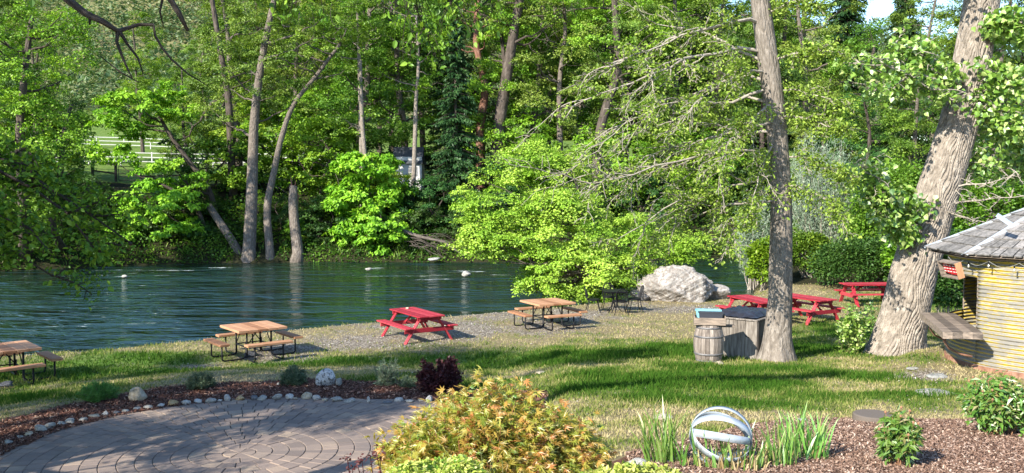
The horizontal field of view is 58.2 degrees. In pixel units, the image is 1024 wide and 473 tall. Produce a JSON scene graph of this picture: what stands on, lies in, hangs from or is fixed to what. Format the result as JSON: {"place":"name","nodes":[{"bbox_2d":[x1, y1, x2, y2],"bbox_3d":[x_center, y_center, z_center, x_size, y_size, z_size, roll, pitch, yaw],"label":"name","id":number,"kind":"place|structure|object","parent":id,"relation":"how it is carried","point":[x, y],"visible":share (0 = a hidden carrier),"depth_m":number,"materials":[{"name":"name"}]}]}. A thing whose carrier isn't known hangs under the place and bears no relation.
{"place":"outdoors","nodes":[
{"label":"outdoors","id":0,"kind":"place"},
{"bbox_2d":[0,396,439,472],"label":"patio","id":1,"kind":"structure","parent":0,"point":[125,441],"depth_m":12.86,"materials":[{"name":"stone"}]},
{"bbox_2d":[0,258,753,356],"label":"river","id":2,"kind":"structure","parent":0,"point":[142,305],"depth_m":41.30,"materials":[{"name":"liquid"}]},
{"bbox_2d":[0,0,979,135],"bbox_3d":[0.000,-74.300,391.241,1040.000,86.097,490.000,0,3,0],"label":"hill","id":3,"kind":"structure","parent":0,"point":[168,43],"depth_m":282.48,"materials":[{"name":"plant"}]},
{"bbox_2d":[0,0,1023,140],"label":"forest","id":4,"kind":"object","parent":3,"relation":"on","point":[100,85],"visible":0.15,"depth_m":257.37,"materials":[{"name":"green plant"}]},
{"bbox_2d":[0,109,1023,471],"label":"ground","id":5,"kind":"structure","parent":0,"point":[348,341],"depth_m":27.84,"materials":[{"name":"soil"}]},
{"bbox_2d":[0,340,62,383],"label":"square picnic table","id":6,"kind":"object","parent":5,"relation":"on","point":[13,348],"visible":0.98,"depth_m":20.19,"materials":[{"name":"brown wood"}]},
{"bbox_2d":[0,0,74,133],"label":"broadleaf tree","id":7,"kind":"object","parent":5,"relation":"on","point":[42,40],"visible":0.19,"depth_m":68.83,"materials":[{"name":"green plant"}]},
{"bbox_2d":[0,37,90,158],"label":"broadleaf tree","id":8,"kind":"object","parent":5,"relation":"on","point":[78,103],"visible":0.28,"depth_m":61.30,"materials":[{"name":"green plant"}]},
{"bbox_2d":[0,0,106,257],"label":"tree","id":9,"kind":"object","parent":5,"relation":"on","point":[22,106],"visible":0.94,"depth_m":49.39,"materials":[{"name":"green leaf"},{"name":"dark bark"}]},
{"bbox_2d":[0,104,112,251],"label":"tree","id":10,"kind":"object","parent":5,"relation":"on","point":[61,243],"visible":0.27,"depth_m":52.20,"materials":[{"name":"green plant"}]},
{"bbox_2d":[75,379,121,402],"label":"round bush","id":11,"kind":"object","parent":5,"relation":"on","point":[95,392],"visible":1,"depth_m":15.05,"materials":[{"name":"green plant"}]},
{"bbox_2d":[0,0,207,309],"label":"overhanging tree","id":12,"kind":"object","parent":5,"relation":"on","point":[34,173],"visible":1,"depth_m":12.97,"materials":[{"name":"green plant"}]},
{"bbox_2d":[113,7,169,152],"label":"broadleaf tree","id":13,"kind":"object","parent":5,"relation":"on","point":[140,78],"visible":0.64,"depth_m":106.64,"materials":[{"name":"green plant"}]},
{"bbox_2d":[80,79,218,211],"bbox_3d":[-24.370,-4.821,60.661,9.371,11.074,6.362,0,3,0],"label":"bigleaf maple","id":14,"kind":"object","parent":5,"relation":"on","point":[112,109],"visible":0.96,"depth_m":60.44,"materials":[{"name":"green plant"}]},
{"bbox_2d":[102,166,209,245],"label":"bigleaf maple","id":15,"kind":"object","parent":5,"relation":"on","point":[174,199],"visible":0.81,"depth_m":59.29,"materials":[{"name":"green plant"}]},
{"bbox_2d":[155,53,215,165],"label":"broadleaf tree","id":16,"kind":"object","parent":5,"relation":"on","point":[184,132],"visible":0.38,"depth_m":69.03,"materials":[{"name":"green plant"}]},
{"bbox_2d":[152,137,270,189],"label":"shrub","id":17,"kind":"object","parent":5,"relation":"on","point":[185,168],"visible":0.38,"depth_m":65.13,"materials":[{"name":"green plant"}]},
{"bbox_2d":[156,0,268,195],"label":"woodland tree","id":18,"kind":"object","parent":5,"relation":"on","point":[227,95],"visible":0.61,"depth_m":65.39,"materials":[{"name":"green plant"}]},
{"bbox_2d":[175,0,286,171],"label":"broadleaf tree","id":19,"kind":"object","parent":5,"relation":"on","point":[192,86],"visible":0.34,"depth_m":68.81,"materials":[{"name":"green plant"}]},
{"bbox_2d":[192,127,281,194],"bbox_3d":[-19.563,-5.149,65.775,5.789,5.385,6.628,0,3,7],"label":"shrub","id":20,"kind":"object","parent":5,"relation":"on","point":[237,176],"visible":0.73,"depth_m":64.28,"materials":[{"name":"green plant"}]},
{"bbox_2d":[203,320,302,362],"bbox_3d":[-6.500,2.621,23.149,2.145,0.761,2.145,-3,4,-38],"label":"square picnic table","id":21,"kind":"object","parent":5,"relation":"on","point":[247,328],"visible":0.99,"depth_m":22.98,"materials":[{"name":"brown wood"}]},
{"bbox_2d":[210,0,298,126],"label":"broadleaf tree","id":22,"kind":"object","parent":5,"relation":"on","point":[254,48],"visible":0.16,"depth_m":75.28,"materials":[{"name":"green plant"}]},
{"bbox_2d":[205,84,308,184],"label":"shrub","id":23,"kind":"object","parent":5,"relation":"on","point":[282,159],"visible":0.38,"depth_m":67.89,"materials":[{"name":"green plant"}]},
{"bbox_2d":[190,0,342,262],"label":"riverbank tree","id":24,"kind":"object","parent":5,"relation":"on","point":[248,255],"visible":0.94,"depth_m":59.74,"materials":[{"name":"green plant"}]},
{"bbox_2d":[0,377,548,455],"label":"bark chips","id":25,"kind":"object","parent":5,"relation":"on","point":[26,422],"visible":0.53,"depth_m":15.29,"materials":[{"name":"wood"}]},
{"bbox_2d":[386,448,502,472],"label":"variegated shrub","id":26,"kind":"object","parent":25,"relation":"on","point":[460,463],"visible":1,"depth_m":4.28,"materials":[{"name":"green plant"}]},
{"bbox_2d":[364,365,627,472],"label":"bush","id":27,"kind":"object","parent":25,"relation":"on","point":[515,431],"visible":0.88,"depth_m":5.17,"materials":[{"name":"yellow plant"}]},
{"bbox_2d":[224,96,343,189],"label":"shrub","id":28,"kind":"object","parent":5,"relation":"on","point":[305,121],"visible":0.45,"depth_m":66.76,"materials":[{"name":"green plant"}]},
{"bbox_2d":[288,179,303,262],"bbox_3d":[-13.971,-0.934,59.497,1.192,5.968,2.104,-1,4,-15],"label":"broken snag","id":29,"kind":"object","parent":5,"relation":"on","point":[297,255],"visible":0.91,"depth_m":59.55,"materials":[{"name":"grey plant"}]},
{"bbox_2d":[246,0,347,180],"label":"broadleaf tree","id":30,"kind":"object","parent":5,"relation":"on","point":[295,70],"visible":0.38,"depth_m":70.80,"materials":[{"name":"green plant"}]},
{"bbox_2d":[268,82,357,180],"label":"broadleaf tree","id":31,"kind":"object","parent":5,"relation":"on","point":[307,94],"visible":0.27,"depth_m":68.94,"materials":[{"name":"green plant"}]},
{"bbox_2d":[272,119,358,195],"bbox_3d":[-13.499,-5.265,65.876,7.016,6.282,8.033,-1,4,-17],"label":"shrub","id":32,"kind":"object","parent":5,"relation":"on","point":[345,140],"visible":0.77,"depth_m":64.66,"materials":[{"name":"green plant"}]},
{"bbox_2d":[261,0,387,259],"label":"riverbank tree","id":33,"kind":"object","parent":5,"relation":"on","point":[307,83],"visible":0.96,"depth_m":59.78,"materials":[{"name":"green plant"}]},
{"bbox_2d":[291,0,422,172],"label":"broadleaf tree","id":34,"kind":"object","parent":5,"relation":"on","point":[334,103],"visible":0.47,"depth_m":67.40,"materials":[{"name":"green plant"}]},
{"bbox_2d":[311,0,404,205],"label":"woodland tree","id":35,"kind":"object","parent":5,"relation":"on","point":[376,114],"visible":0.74,"depth_m":62.41,"materials":[{"name":"green plant"}]},
{"bbox_2d":[308,0,409,146],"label":"broadleaf tree","id":36,"kind":"object","parent":5,"relation":"on","point":[351,75],"visible":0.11,"depth_m":71.45,"materials":[{"name":"green plant"}]},
{"bbox_2d":[320,60,419,256],"bbox_3d":[-9.380,-4.991,60.554,6.966,13.470,5.833,0,3,0],"label":"bigleaf maple","id":37,"kind":"object","parent":5,"relation":"on","point":[340,198],"visible":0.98,"depth_m":59.94,"materials":[{"name":"green plant"}]},
{"bbox_2d":[237,0,514,75],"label":"patio tree","id":38,"kind":"object","parent":5,"relation":"on","point":[438,20],"visible":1,"depth_m":8.84,"materials":[{"name":"green plant"}]},
{"bbox_2d":[342,0,452,209],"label":"woodland tree","id":39,"kind":"object","parent":5,"relation":"on","point":[416,88],"visible":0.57,"depth_m":63.47,"materials":[{"name":"green plant"}]},
{"bbox_2d":[342,0,460,146],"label":"broadleaf tree","id":40,"kind":"object","parent":5,"relation":"on","point":[402,107],"visible":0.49,"depth_m":66.99,"materials":[{"name":"green plant"}]},
{"bbox_2d":[374,188,443,231],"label":"shrub","id":41,"kind":"object","parent":5,"relation":"on","point":[422,213],"visible":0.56,"depth_m":61.22,"materials":[{"name":"green plant"}]},
{"bbox_2d":[393,147,424,189],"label":"white shed","id":42,"kind":"structure","parent":5,"relation":"on","point":[403,154],"depth_m":65.87,"materials":[{"name":"grey paint"}]},
{"bbox_2d":[376,307,457,344],"bbox_3d":[-2.690,2.499,25.947,1.598,0.761,1.958,-2,4,-32],"label":"picnic table","id":43,"kind":"object","parent":5,"relation":"on","point":[422,316],"visible":1,"depth_m":25.57,"materials":[{"name":"red paint"}]},
{"bbox_2d":[0,183,834,270],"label":"undergrowth","id":44,"kind":"object","parent":5,"relation":"on","point":[226,210],"visible":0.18,"depth_m":60.09,"materials":[{"name":"green plant"}]},
{"bbox_2d":[394,174,477,227],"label":"shrub","id":45,"kind":"object","parent":5,"relation":"on","point":[428,182],"visible":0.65,"depth_m":61.43,"materials":[{"name":"green plant"}]},
{"bbox_2d":[414,355,463,393],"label":"barberry bush","id":46,"kind":"object","parent":5,"relation":"on","point":[447,375],"visible":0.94,"depth_m":15.64,"materials":[{"name":"purple plant"}]},
{"bbox_2d":[422,0,477,178],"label":"conifer","id":47,"kind":"object","parent":5,"relation":"on","point":[436,130],"visible":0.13,"depth_m":69.10,"materials":[{"name":"green plant"}]},
{"bbox_2d":[422,15,485,210],"bbox_3d":[-3.983,-8.273,63.392,4.767,13.826,4.394,-1,4,-11],"label":"conifer","id":48,"kind":"object","parent":5,"relation":"on","point":[461,110],"visible":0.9,"depth_m":63.18,"materials":[{"name":"green plant"}]},
{"bbox_2d":[443,0,507,190],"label":"woodland tree","id":49,"kind":"object","parent":5,"relation":"on","point":[483,105],"visible":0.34,"depth_m":67.29,"materials":[{"name":"green plant"}]},
{"bbox_2d":[404,0,557,146],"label":"broadleaf tree","id":50,"kind":"object","parent":5,"relation":"on","point":[471,68],"visible":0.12,"depth_m":74.58,"materials":[{"name":"green plant"}]},
{"bbox_2d":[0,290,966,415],"bbox_3d":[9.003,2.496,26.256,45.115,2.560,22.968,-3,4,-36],"label":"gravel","id":51,"kind":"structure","parent":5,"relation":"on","point":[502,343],"depth_m":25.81,"materials":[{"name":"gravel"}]},
{"bbox_2d":[434,161,534,216],"bbox_3d":[-1.740,-3.048,63.484,7.085,4.485,6.535,-1,4,-12],"label":"shrub","id":52,"kind":"object","parent":5,"relation":"on","point":[511,189],"visible":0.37,"depth_m":62.67,"materials":[{"name":"green plant"}]},
{"bbox_2d":[463,0,548,184],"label":"broadleaf tree","id":53,"kind":"object","parent":5,"relation":"on","point":[491,78],"visible":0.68,"depth_m":66.43,"materials":[{"name":"green plant"}]},
{"bbox_2d":[0,283,1023,459],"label":"grass","id":54,"kind":"structure","parent":5,"relation":"on","point":[736,375],"depth_m":16.93,"materials":[{"name":"plant"}]},
{"bbox_2d":[451,0,574,196],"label":"woodland tree","id":55,"kind":"object","parent":5,"relation":"on","point":[507,73],"visible":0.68,"depth_m":65.16,"materials":[{"name":"green plant"}]},
{"bbox_2d":[477,114,563,193],"bbox_3d":[0.836,-5.367,65.788,6.674,6.731,7.642,0,3,0],"label":"shrub","id":56,"kind":"object","parent":5,"relation":"on","point":[545,132],"visible":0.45,"depth_m":64.54,"materials":[{"name":"green plant"}]},
{"bbox_2d":[481,0,599,163],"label":"broadleaf tree","id":57,"kind":"object","parent":5,"relation":"on","point":[556,60],"visible":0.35,"depth_m":70.93,"materials":[{"name":"green plant"}]},
{"bbox_2d":[497,0,593,170],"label":"broadleaf tree","id":58,"kind":"object","parent":5,"relation":"on","point":[553,97],"visible":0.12,"depth_m":81.36,"materials":[{"name":"green plant"}]},
{"bbox_2d":[508,298,587,330],"bbox_3d":[1.080,2.343,27.991,2.145,0.761,2.145,-2,4,-27],"label":"square picnic table","id":59,"kind":"object","parent":5,"relation":"on","point":[544,303],"visible":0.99,"depth_m":27.84,"materials":[{"name":"brown wood"}]},
{"bbox_2d":[495,0,617,162],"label":"broadleaf tree","id":60,"kind":"object","parent":5,"relation":"on","point":[558,82],"visible":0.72,"depth_m":65.49,"materials":[{"name":"green plant"}]},
{"bbox_2d":[437,138,713,304],"bbox_3d":[4.457,0.188,38.931,9.392,8.352,16.580,2,4,24],"label":"bank alder","id":61,"kind":"object","parent":5,"relation":"on","point":[577,261],"visible":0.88,"depth_m":33.73,"materials":[{"name":"green plant"}]},
{"bbox_2d":[550,3,641,156],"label":"broadleaf tree","id":62,"kind":"object","parent":5,"relation":"on","point":[608,54],"visible":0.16,"depth_m":72.74,"materials":[{"name":"green plant"}]},
{"bbox_2d":[545,0,672,223],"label":"woodland tree","id":63,"kind":"object","parent":5,"relation":"on","point":[615,36],"visible":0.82,"depth_m":63.23,"materials":[{"name":"green plant"}]},
{"bbox_2d":[561,119,667,209],"bbox_3d":[7.155,-4.820,65.932,7.381,7.180,8.452,-1,4,-23],"label":"shrub","id":64,"kind":"object","parent":5,"relation":"on","point":[641,142],"visible":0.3,"depth_m":64.46,"materials":[{"name":"green plant"}]},
{"bbox_2d":[567,0,674,209],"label":"broadleaf tree","id":65,"kind":"object","parent":5,"relation":"on","point":[634,23],"visible":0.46,"depth_m":64.36,"materials":[{"name":"green plant"}]},
{"bbox_2d":[580,460,681,472],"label":"variegated shrub","id":66,"kind":"object","parent":5,"relation":"on","point":[631,467],"visible":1,"depth_m":4.38,"materials":[{"name":"yellow plant"}]},
{"bbox_2d":[578,0,686,197],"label":"broadleaf tree","id":67,"kind":"object","parent":5,"relation":"on","point":[628,77],"visible":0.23,"depth_m":66.40,"materials":[{"name":"green plant"}]},
{"bbox_2d":[601,172,689,222],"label":"shrub","id":68,"kind":"object","parent":5,"relation":"on","point":[654,191],"visible":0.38,"depth_m":63.59,"materials":[{"name":"green plant"}]},
{"bbox_2d":[622,124,717,215],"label":"shrub","id":69,"kind":"object","parent":5,"relation":"on","point":[675,164],"visible":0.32,"depth_m":65.07,"materials":[{"name":"green plant"}]},
{"bbox_2d":[636,264,714,302],"bbox_3d":[6.034,2.031,33.994,2.938,2.013,1.387,0,3,0],"label":"river boulder","id":70,"kind":"object","parent":5,"relation":"on","point":[668,283],"visible":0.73,"depth_m":33.52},
{"bbox_2d":[488,0,867,362],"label":"lawn tree","id":71,"kind":"object","parent":5,"relation":"on","point":[777,343],"visible":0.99,"depth_m":18.90,"materials":[{"name":"green plant"}]},
{"bbox_2d":[622,0,733,186],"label":"broadleaf tree","id":72,"kind":"object","parent":5,"relation":"on","point":[695,7],"visible":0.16,"depth_m":69.21,"materials":[{"name":"green plant"}]},
{"bbox_2d":[693,325,723,361],"bbox_3d":[4.107,2.226,19.214,0.630,0.800,0.625,0,3,0],"label":"wine barrel","id":73,"kind":"object","parent":5,"relation":"on","point":[708,343],"visible":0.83,"depth_m":18.97,"materials":[{"name":"grey wood"}]},
{"bbox_2d":[660,0,774,183],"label":"broadleaf tree","id":74,"kind":"object","parent":5,"relation":"on","point":[747,29],"visible":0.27,"depth_m":71.29,"materials":[{"name":"green plant"}]},
{"bbox_2d":[721,305,766,358],"bbox_3d":[5.248,2.133,20.919,1.370,1.022,1.671,3,4,38],"label":"plank enclosure","id":75,"kind":"object","parent":5,"relation":"on","point":[740,340],"visible":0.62,"depth_m":20.18,"materials":[{"name":"grey wood"}]},
{"bbox_2d":[696,0,800,178],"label":"broadleaf tree","id":76,"kind":"object","parent":5,"relation":"on","point":[744,36],"visible":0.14,"depth_m":79.05,"materials":[{"name":"green plant"}]},
{"bbox_2d":[730,185,769,289],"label":"silver willow","id":77,"kind":"object","parent":5,"relation":"on","point":[754,283],"visible":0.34,"depth_m":43.82,"materials":[{"name":"green plant"}]},
{"bbox_2d":[741,235,769,290],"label":"bramble bush","id":78,"kind":"object","parent":5,"relation":"on","point":[758,267],"visible":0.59,"depth_m":38.85,"materials":[{"name":"green plant"}]},
{"bbox_2d":[714,38,813,200],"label":"broadleaf tree","id":79,"kind":"object","parent":5,"relation":"on","point":[788,77],"visible":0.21,"depth_m":68.92,"materials":[{"name":"green plant"}]},
{"bbox_2d":[728,0,824,140],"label":"broadleaf tree","id":80,"kind":"object","parent":5,"relation":"on","point":[789,36],"visible":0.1,"depth_m":75.66,"materials":[{"name":"green plant"}]},
{"bbox_2d":[741,0,871,176],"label":"broadleaf tree","id":81,"kind":"object","parent":5,"relation":"on","point":[799,26],"visible":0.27,"depth_m":69.92,"materials":[{"name":"green plant"}]},
{"bbox_2d":[792,229,832,277],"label":"bramble bush","id":82,"kind":"object","parent":5,"relation":"on","point":[807,240],"visible":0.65,"depth_m":40.73,"materials":[{"name":"green plant"}]},
{"bbox_2d":[792,293,845,324],"bbox_3d":[9.250,2.283,29.140,1.598,0.761,1.958,-2,4,-30],"label":"picnic table","id":83,"kind":"object","parent":5,"relation":"on","point":[821,302],"visible":0.65,"depth_m":28.64,"materials":[{"name":"red paint"}]},
{"bbox_2d":[625,416,1023,472],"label":"wood chips","id":84,"kind":"object","parent":5,"relation":"on","point":[952,450],"visible":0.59,"depth_m":8.15,"materials":[{"name":"brown wood"}]},
{"bbox_2d":[627,396,695,463],"bbox_3d":[1.285,1.622,7.728,0.657,0.570,0.410,0,3,0],"label":"iris clump","id":85,"kind":"object","parent":84,"relation":"on","point":[668,446],"visible":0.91,"depth_m":7.70,"materials":[{"name":"green plant"}]},
{"bbox_2d":[689,406,752,462],"bbox_3d":[1.725,1.656,7.605,0.506,0.513,0.487,0,3,0],"label":"hoop sphere","id":86,"kind":"object","parent":84,"relation":"on","point":[702,416],"visible":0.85,"depth_m":7.46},
{"bbox_2d":[702,418,774,472],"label":"iris clump","id":87,"kind":"object","parent":84,"relation":"on","point":[755,462],"visible":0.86,"depth_m":7.40,"materials":[{"name":"green plant"}]},
{"bbox_2d":[734,415,808,466],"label":"iris clump","id":88,"kind":"object","parent":84,"relation":"on","point":[783,456],"visible":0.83,"depth_m":7.56,"materials":[{"name":"green plant"}]},
{"bbox_2d":[770,400,837,459],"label":"iris clump","id":89,"kind":"object","parent":84,"relation":"on","point":[816,449],"visible":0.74,"depth_m":7.90,"materials":[{"name":"green plant"}]},
{"bbox_2d":[872,403,925,466],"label":"peony bush","id":90,"kind":"object","parent":84,"relation":"on","point":[898,438],"visible":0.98,"depth_m":7.49,"materials":[{"name":"green plant"}]},
{"bbox_2d":[953,369,1023,436],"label":"peony bush","id":91,"kind":"object","parent":84,"relation":"on","point":[995,403],"visible":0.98,"depth_m":9.04,"materials":[{"name":"green plant"}]},
{"bbox_2d":[790,130,862,272],"bbox_3d":[14.154,-1.710,41.995,4.426,6.880,3.134,0,3,0],"label":"silver willow","id":92,"kind":"object","parent":5,"relation":"on","point":[809,221],"visible":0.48,"depth_m":41.56,"materials":[{"name":"green plant"}]},
{"bbox_2d":[786,77,872,183],"bbox_3d":[19.728,-3.467,57.635,5.733,13.371,5.474,2,4,34],"label":"broadleaf tree","id":93,"kind":"object","parent":5,"relation":"on","point":[835,95],"visible":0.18,"depth_m":57.24,"materials":[{"name":"green plant"}]},
{"bbox_2d":[812,0,878,180],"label":"conifer","id":94,"kind":"object","parent":5,"relation":"on","point":[846,18],"visible":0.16,"depth_m":82.57,"materials":[{"name":"green plant"}]},
{"bbox_2d":[803,233,889,288],"bbox_3d":[14.192,1.031,37.612,4.355,2.329,3.143,0,3,0],"label":"bramble bush","id":95,"kind":"object","parent":5,"relation":"on","point":[832,264],"visible":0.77,"depth_m":37.01,"materials":[{"name":"green plant"}]},
{"bbox_2d":[834,303,871,354],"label":"shrub","id":96,"kind":"object","parent":5,"relation":"on","point":[848,329],"visible":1,"depth_m":20.85,"materials":[{"name":"green plant"}]},
{"bbox_2d":[812,17,923,183],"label":"broadleaf tree","id":97,"kind":"object","parent":5,"relation":"on","point":[869,42],"visible":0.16,"depth_m":66.58,"materials":[{"name":"green plant"}]},
{"bbox_2d":[814,87,923,195],"bbox_3d":[19.241,-3.756,49.865,5.804,9.065,6.143,0,3,-1],"label":"broadleaf tree","id":98,"kind":"object","parent":5,"relation":"on","point":[868,126],"visible":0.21,"depth_m":49.78,"materials":[{"name":"green plant"}]},
{"bbox_2d":[834,154,922,243],"bbox_3d":[16.498,-0.858,40.087,5.086,5.487,3.806,0,3,0],"label":"bramble bush","id":99,"kind":"object","parent":5,"relation":"on","point":[904,173],"visible":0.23,"depth_m":39.56,"materials":[{"name":"green plant"}]},
{"bbox_2d":[865,0,929,195],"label":"conifer","id":100,"kind":"object","parent":5,"relation":"on","point":[900,6],"visible":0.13,"depth_m":57.13,"materials":[{"name":"green plant"}]},
{"bbox_2d":[872,33,951,196],"bbox_3d":[20.402,-4.465,45.608,4.666,11.068,5.330,-2,4,-24],"label":"broadleaf tree","id":101,"kind":"object","parent":5,"relation":"on","point":[909,146],"visible":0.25,"depth_m":45.35,"materials":[{"name":"green plant"}]},
{"bbox_2d":[869,0,979,164],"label":"broadleaf tree","id":102,"kind":"object","parent":5,"relation":"on","point":[942,14],"visible":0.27,"depth_m":51.47,"materials":[{"name":"green plant"}]},
{"bbox_2d":[828,0,1023,355],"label":"leaning cottonwood","id":103,"kind":"object","parent":5,"relation":"on","point":[960,86],"visible":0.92,"depth_m":20.43,"materials":[{"name":"green plant"}]},
{"bbox_2d":[932,228,963,312],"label":"bramble bush","id":104,"kind":"object","parent":5,"relation":"on","point":[945,289],"visible":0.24,"depth_m":26.80,"materials":[{"name":"green plant"}]},
{"bbox_2d":[920,208,1023,378],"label":"round hut","id":105,"kind":"object","parent":5,"relation":"on","point":[982,329],"visible":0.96,"depth_m":15.45,"materials":[{"name":"paint"}]},
{"bbox_2d":[932,0,1023,220],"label":"broadleaf tree","id":106,"kind":"object","parent":5,"relation":"on","point":[956,19],"visible":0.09,"depth_m":43.89,"materials":[{"name":"green plant"}]},
{"bbox_2d":[951,171,1023,233],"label":"bramble bush","id":107,"kind":"object","parent":5,"relation":"on","point":[978,194],"visible":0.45,"depth_m":29.62,"materials":[{"name":"green plant"}]},
{"bbox_2d":[726,0,1023,142],"label":"sky","id":108,"kind":"structure","parent":0,"point":[882,8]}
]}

